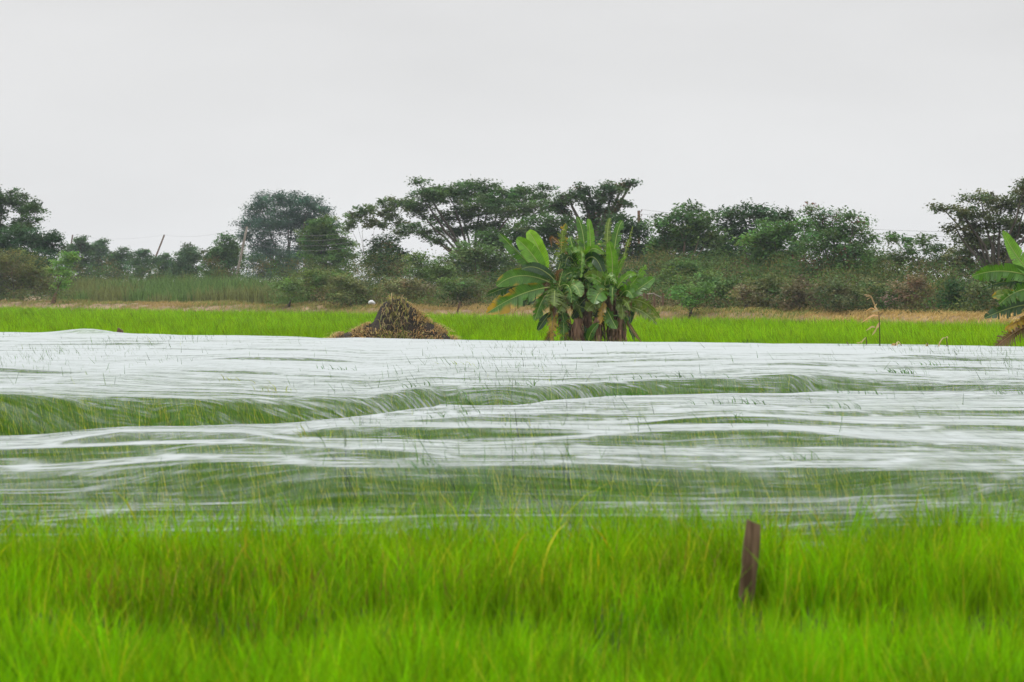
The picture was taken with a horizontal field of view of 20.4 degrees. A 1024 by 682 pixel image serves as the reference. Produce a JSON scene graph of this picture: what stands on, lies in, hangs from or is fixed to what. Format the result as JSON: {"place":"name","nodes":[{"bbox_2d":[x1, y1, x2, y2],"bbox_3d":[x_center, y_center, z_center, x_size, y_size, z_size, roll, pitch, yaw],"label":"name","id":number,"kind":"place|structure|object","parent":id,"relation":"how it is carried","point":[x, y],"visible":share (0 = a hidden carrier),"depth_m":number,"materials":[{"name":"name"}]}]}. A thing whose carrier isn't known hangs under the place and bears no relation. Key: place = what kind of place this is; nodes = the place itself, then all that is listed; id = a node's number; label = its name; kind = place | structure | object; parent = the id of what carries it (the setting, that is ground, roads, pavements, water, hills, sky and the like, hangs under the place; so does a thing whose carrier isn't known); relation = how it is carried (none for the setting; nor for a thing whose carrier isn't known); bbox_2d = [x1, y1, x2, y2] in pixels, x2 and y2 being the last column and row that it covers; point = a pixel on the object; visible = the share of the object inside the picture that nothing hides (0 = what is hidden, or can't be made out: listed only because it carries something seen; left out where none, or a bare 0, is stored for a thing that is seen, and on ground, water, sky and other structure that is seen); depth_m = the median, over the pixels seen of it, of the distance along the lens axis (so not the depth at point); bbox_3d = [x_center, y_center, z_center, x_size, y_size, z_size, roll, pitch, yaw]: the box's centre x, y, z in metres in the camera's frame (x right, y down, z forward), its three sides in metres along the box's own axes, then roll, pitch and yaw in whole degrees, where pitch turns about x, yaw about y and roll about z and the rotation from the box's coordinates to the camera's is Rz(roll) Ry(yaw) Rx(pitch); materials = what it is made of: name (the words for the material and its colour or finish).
{"place":"outdoors","nodes":[
{"label":"outdoors","id":0,"kind":"place"},
{"bbox_2d":[0,296,1023,325],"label":"bank","id":1,"kind":"structure","parent":0,"point":[307,308],"depth_m":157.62,"materials":[{"name":"green plant"}]},
{"bbox_2d":[0,184,51,301],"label":"broadleaf tree","id":2,"kind":"object","parent":1,"relation":"on","point":[22,207],"visible":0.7,"depth_m":225.47,"materials":[{"name":"green plant"}]},
{"bbox_2d":[0,247,59,299],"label":"olive bush","id":3,"kind":"object","parent":1,"relation":"on","point":[35,274],"visible":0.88,"depth_m":208.97,"materials":[{"name":"green plant"}]},
{"bbox_2d":[0,222,69,300],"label":"dense tree","id":4,"kind":"object","parent":1,"relation":"on","point":[39,243],"visible":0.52,"depth_m":218.60,"materials":[{"name":"green plant"}]},
{"bbox_2d":[50,293,56,303],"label":"dead trunk","id":5,"kind":"object","parent":1,"relation":"on","point":[53,299],"visible":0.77,"depth_m":198.88,"materials":[{"name":"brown wood"}]},
{"bbox_2d":[41,249,83,302],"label":"leaning sapling","id":6,"kind":"object","parent":1,"relation":"on","point":[72,256],"visible":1,"depth_m":198.88,"materials":[{"name":"green plant"}]},
{"bbox_2d":[59,234,100,284],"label":"hazy tree","id":7,"kind":"object","parent":1,"relation":"on","point":[83,248],"visible":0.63,"depth_m":324.71,"materials":[{"name":"green plant"}]},
{"bbox_2d":[84,238,113,281],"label":"hazy tree","id":8,"kind":"object","parent":1,"relation":"on","point":[101,246],"visible":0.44,"depth_m":349.42,"materials":[{"name":"green plant"}]},
{"bbox_2d":[100,246,132,281],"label":"hazy tree","id":9,"kind":"object","parent":1,"relation":"on","point":[122,255],"visible":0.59,"depth_m":334.25,"materials":[{"name":"green plant"}]},
{"bbox_2d":[122,248,156,279],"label":"hazy tree","id":10,"kind":"object","parent":1,"relation":"on","point":[142,254],"visible":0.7,"depth_m":329.40,"materials":[{"name":"green plant"}]},
{"bbox_2d":[145,253,174,280],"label":"hazy tree","id":11,"kind":"object","parent":1,"relation":"on","point":[163,261],"visible":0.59,"depth_m":319.26,"materials":[{"name":"green plant"}]},
{"bbox_2d":[165,242,204,278],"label":"hazy tree","id":12,"kind":"object","parent":1,"relation":"on","point":[186,259],"visible":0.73,"depth_m":299.67,"materials":[{"name":"green plant"}]},
{"bbox_2d":[196,231,251,281],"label":"hazy tree","id":13,"kind":"object","parent":1,"relation":"on","point":[227,252],"visible":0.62,"depth_m":274.76,"materials":[{"name":"green plant"}]},
{"bbox_2d":[48,267,416,305],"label":"reed bed","id":14,"kind":"object","parent":1,"relation":"on","point":[245,289],"visible":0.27,"depth_m":195.37,"materials":[{"name":"green plant"}]},
{"bbox_2d":[234,226,247,282],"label":"leaning pole","id":15,"kind":"object","parent":1,"relation":"on","point":[242,247],"visible":0.59,"depth_m":239.82,"materials":[{"name":"grey wood"}]},
{"bbox_2d":[247,227,351,250],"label":"power lines","id":16,"kind":"object","parent":15,"relation":"attached to","point":[299,240],"visible":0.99,"depth_m":237.90,"materials":[{"name":"grey metal"}]},
{"bbox_2d":[228,188,347,281],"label":"round tree","id":17,"kind":"object","parent":1,"relation":"on","point":[285,223],"visible":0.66,"depth_m":333.50,"materials":[{"name":"green plant"}]},
{"bbox_2d":[265,275,315,307],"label":"bush","id":18,"kind":"object","parent":1,"relation":"on","point":[288,288],"visible":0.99,"depth_m":171.78,"materials":[{"name":"green plant"}]},
{"bbox_2d":[300,267,350,300],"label":"bush","id":19,"kind":"object","parent":1,"relation":"on","point":[322,276],"visible":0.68,"depth_m":173.13,"materials":[{"name":"green plant"}]},
{"bbox_2d":[291,212,360,279],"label":"green tree","id":20,"kind":"object","parent":1,"relation":"on","point":[323,229],"visible":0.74,"depth_m":244.84,"materials":[{"name":"green plant"}]},
{"bbox_2d":[319,272,384,305],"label":"bush","id":21,"kind":"object","parent":1,"relation":"on","point":[352,287],"visible":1,"depth_m":166.38,"materials":[{"name":"green plant"}]},
{"bbox_2d":[340,195,416,276],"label":"thin tree","id":22,"kind":"object","parent":1,"relation":"on","point":[390,205],"visible":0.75,"depth_m":216.76,"materials":[{"name":"green plant"}]},
{"bbox_2d":[350,230,413,292],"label":"vine bush","id":23,"kind":"object","parent":1,"relation":"on","point":[383,242],"visible":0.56,"depth_m":204.62,"materials":[{"name":"green plant"}]},
{"bbox_2d":[378,275,439,302],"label":"bush","id":24,"kind":"object","parent":1,"relation":"on","point":[403,284],"visible":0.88,"depth_m":164.08,"materials":[{"name":"green plant"}]},
{"bbox_2d":[401,250,461,290],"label":"bush","id":25,"kind":"object","parent":1,"relation":"on","point":[415,259],"visible":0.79,"depth_m":166.93,"materials":[{"name":"green plant"}]},
{"bbox_2d":[434,276,491,306],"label":"bush","id":26,"kind":"object","parent":1,"relation":"on","point":[460,287],"visible":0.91,"depth_m":158.53,"materials":[{"name":"green plant"}]},
{"bbox_2d":[425,239,517,288],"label":"bushy tree","id":27,"kind":"object","parent":1,"relation":"on","point":[491,256],"visible":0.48,"depth_m":182.37,"materials":[{"name":"green plant"}]},
{"bbox_2d":[393,175,559,293],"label":"spreading tree","id":28,"kind":"object","parent":1,"relation":"on","point":[511,204],"visible":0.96,"depth_m":207.43,"materials":[{"name":"green plant"}]},
{"bbox_2d":[0,234,1023,314],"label":"undergrowth","id":29,"kind":"object","parent":1,"relation":"on","point":[878,269],"visible":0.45,"depth_m":156.83,"materials":[{"name":"green plant"}]},
{"bbox_2d":[463,209,596,274],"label":"layered tree","id":30,"kind":"object","parent":1,"relation":"on","point":[553,228],"visible":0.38,"depth_m":186.44,"materials":[{"name":"green plant"}]},
{"bbox_2d":[533,178,642,241],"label":"flat topped tree","id":31,"kind":"object","parent":1,"relation":"on","point":[564,201],"visible":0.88,"depth_m":194.84,"materials":[{"name":"green plant"}]},
{"bbox_2d":[591,209,655,284],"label":"dark tree","id":32,"kind":"object","parent":1,"relation":"on","point":[637,233],"visible":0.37,"depth_m":183.37,"materials":[{"name":"green plant"}]},
{"bbox_2d":[637,209,641,243],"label":"power pole","id":33,"kind":"object","parent":1,"relation":"on","point":[638,212],"visible":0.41,"depth_m":261.76,"materials":[{"name":"grey concrete"}]},
{"bbox_2d":[642,209,1001,244],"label":"power lines","id":34,"kind":"object","parent":33,"relation":"attached to","point":[875,229],"visible":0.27,"depth_m":255.43,"materials":[{"name":"grey metal"}]},
{"bbox_2d":[636,293,663,309],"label":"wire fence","id":35,"kind":"object","parent":1,"relation":"on","point":[646,295],"visible":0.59,"depth_m":141.75,"materials":[{"name":"wood"}]},
{"bbox_2d":[637,265,694,299],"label":"bush","id":36,"kind":"object","parent":1,"relation":"on","point":[661,277],"visible":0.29,"depth_m":153.64,"materials":[{"name":"green plant"}]},
{"bbox_2d":[641,227,722,278],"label":"shaded tree","id":37,"kind":"object","parent":1,"relation":"on","point":[689,247],"visible":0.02,"depth_m":197.20,"materials":[{"name":"green plant"}]},
{"bbox_2d":[640,198,731,304],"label":"pale trunk tree","id":38,"kind":"object","parent":1,"relation":"on","point":[692,224],"visible":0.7,"depth_m":171.70,"materials":[{"name":"green plant"}]},
{"bbox_2d":[657,257,722,284],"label":"bush","id":39,"kind":"object","parent":1,"relation":"on","point":[680,264],"visible":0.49,"depth_m":159.07,"materials":[{"name":"green plant"}]},
{"bbox_2d":[664,279,720,317],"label":"green bush","id":40,"kind":"object","parent":1,"relation":"on","point":[678,293],"visible":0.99,"depth_m":137.51,"materials":[{"name":"green plant"}]},
{"bbox_2d":[689,267,740,308],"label":"bush","id":41,"kind":"object","parent":1,"relation":"on","point":[726,287],"visible":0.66,"depth_m":141.20,"materials":[{"name":"green plant"}]},
{"bbox_2d":[697,198,798,284],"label":"broad dark tree","id":42,"kind":"object","parent":1,"relation":"on","point":[741,215],"visible":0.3,"depth_m":182.62,"materials":[{"name":"green plant"}]},
{"bbox_2d":[726,282,774,310],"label":"bush","id":43,"kind":"object","parent":1,"relation":"on","point":[746,290],"visible":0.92,"depth_m":136.73,"materials":[{"name":"green plant"}]},
{"bbox_2d":[728,272,792,309],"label":"bush","id":44,"kind":"object","parent":1,"relation":"on","point":[766,288],"visible":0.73,"depth_m":137.62,"materials":[{"name":"green plant"}]},
{"bbox_2d":[731,211,816,286],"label":"podded tree","id":45,"kind":"object","parent":1,"relation":"on","point":[777,240],"visible":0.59,"depth_m":162.61,"materials":[{"name":"green plant"}]},
{"bbox_2d":[765,273,828,311],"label":"bush","id":46,"kind":"object","parent":1,"relation":"on","point":[798,293],"visible":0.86,"depth_m":134.35,"materials":[{"name":"green plant"}]},
{"bbox_2d":[782,201,886,292],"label":"red tipped tree","id":47,"kind":"object","parent":1,"relation":"on","point":[826,235],"visible":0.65,"depth_m":151.54,"materials":[{"name":"green plant"}]},
{"bbox_2d":[808,274,875,312],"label":"bush","id":48,"kind":"object","parent":1,"relation":"on","point":[836,289],"visible":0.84,"depth_m":132.30,"materials":[{"name":"green plant"}]},
{"bbox_2d":[857,274,908,310],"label":"bush","id":49,"kind":"object","parent":1,"relation":"on","point":[877,285],"visible":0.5,"depth_m":131.06,"materials":[{"name":"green plant"}]},
{"bbox_2d":[856,247,912,283],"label":"tree","id":50,"kind":"object","parent":1,"relation":"on","point":[881,264],"visible":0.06,"depth_m":167.49,"materials":[{"name":"green plant"}]},
{"bbox_2d":[877,272,937,309],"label":"bush","id":51,"kind":"object","parent":1,"relation":"on","point":[912,284],"visible":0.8,"depth_m":129.11,"materials":[{"name":"green plant"}]},
{"bbox_2d":[880,231,953,281],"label":"open branched tree","id":52,"kind":"object","parent":1,"relation":"on","point":[895,237],"visible":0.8,"depth_m":147.96,"materials":[{"name":"green plant"}]},
{"bbox_2d":[928,279,974,311],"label":"bush","id":53,"kind":"object","parent":1,"relation":"on","point":[950,285],"visible":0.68,"depth_m":126.94,"materials":[{"name":"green plant"}]},
{"bbox_2d":[925,176,1023,291],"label":"edge tree","id":54,"kind":"object","parent":1,"relation":"on","point":[974,238],"visible":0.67,"depth_m":140.86,"materials":[{"name":"green plant"}]},
{"bbox_2d":[960,279,1010,311],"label":"bush","id":55,"kind":"object","parent":1,"relation":"on","point":[980,291],"visible":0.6,"depth_m":125.60,"materials":[{"name":"green plant"}]},
{"bbox_2d":[0,0,1023,284],"label":"sky","id":56,"kind":"structure","parent":0,"point":[136,120],"materials":[{"name":"white"}]},
{"label":"ground","id":57,"kind":"structure","parent":0,"visible":0},
{"bbox_2d":[149,235,164,270],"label":"leaning pole","id":58,"kind":"object","parent":57,"relation":"on","point":[159,247],"visible":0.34,"depth_m":361.75,"materials":[{"name":"grey wood"}]},
{"bbox_2d":[327,294,460,339],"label":"straw heap","id":59,"kind":"object","parent":57,"relation":"on","point":[399,318],"visible":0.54,"depth_m":77.39,"materials":[{"name":"plant"}]},
{"bbox_2d":[0,480,1023,681],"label":"rice","id":60,"kind":"object","parent":57,"relation":"on","point":[690,578],"visible":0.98,"depth_m":13.72,"materials":[{"name":"green plant"}]},
{"bbox_2d":[0,331,1023,560],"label":"covered rice","id":61,"kind":"object","parent":57,"relation":"on","point":[24,413],"visible":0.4,"depth_m":24.01,"materials":[{"name":"white plant"}]},
{"bbox_2d":[0,329,1023,534],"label":"crop netting","id":62,"kind":"object","parent":61,"relation":"on","point":[370,358],"visible":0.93,"depth_m":36.94,"materials":[{"name":"white fabric"}]},
{"bbox_2d":[0,303,1023,359],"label":"rice","id":63,"kind":"object","parent":57,"relation":"on","point":[475,326],"visible":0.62,"depth_m":106.91,"materials":[{"name":"green plant"}]},
{"bbox_2d":[4,597,1021,670],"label":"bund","id":64,"kind":"structure","parent":57,"relation":"on","point":[983,627],"depth_m":13.80,"materials":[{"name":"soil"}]},
{"bbox_2d":[738,519,760,616],"bbox_3d":[1.143,1.372,14.030,0.166,0.991,0.056,0,1,0],"label":"wooden post","id":65,"kind":"object","parent":64,"relation":"on","point":[751,545],"visible":0.52,"depth_m":14.00,"materials":[{"name":"brown wood"}]},
{"bbox_2d":[486,230,584,340],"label":"banana plant","id":66,"kind":"object","parent":57,"relation":"on","point":[533,278],"visible":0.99,"depth_m":75.27,"materials":[{"name":"green plant"}]},
{"bbox_2d":[570,319,586,340],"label":"banana stump","id":67,"kind":"object","parent":57,"relation":"on","point":[577,330],"visible":0.45,"depth_m":75.08,"materials":[{"name":"brown plant"}]},
{"bbox_2d":[549,216,622,340],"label":"banana plant","id":68,"kind":"object","parent":57,"relation":"on","point":[582,252],"visible":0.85,"depth_m":75.81,"materials":[{"name":"green plant"}]},
{"bbox_2d":[582,322,598,340],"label":"banana plant","id":69,"kind":"object","parent":57,"relation":"on","point":[590,331],"visible":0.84,"depth_m":74.98,"materials":[{"name":"green plant"}]},
{"bbox_2d":[593,317,605,340],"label":"banana stump","id":70,"kind":"object","parent":57,"relation":"on","point":[599,332],"visible":0.48,"depth_m":75.09,"materials":[{"name":"brown plant"}]},
{"bbox_2d":[613,317,626,341],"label":"banana stump","id":71,"kind":"object","parent":57,"relation":"on","point":[620,335],"visible":0.45,"depth_m":75.08,"materials":[{"name":"brown plant"}]},
{"bbox_2d":[584,218,659,341],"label":"banana plant","id":72,"kind":"object","parent":57,"relation":"on","point":[611,300],"visible":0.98,"depth_m":75.14,"materials":[{"name":"green plant"}]},
{"bbox_2d":[863,295,879,344],"bbox_3d":[8.163,-0.171,64.628,0.421,1.776,0.263,0,1,0],"label":"maize plant","id":73,"kind":"object","parent":57,"relation":"on","point":[878,324],"visible":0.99,"depth_m":64.59,"materials":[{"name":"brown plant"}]},
{"bbox_2d":[972,231,1023,345],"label":"banana plant","id":74,"kind":"object","parent":57,"relation":"on","point":[1014,271],"visible":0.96,"depth_m":64.70,"materials":[{"name":"green plant"}]}
]}

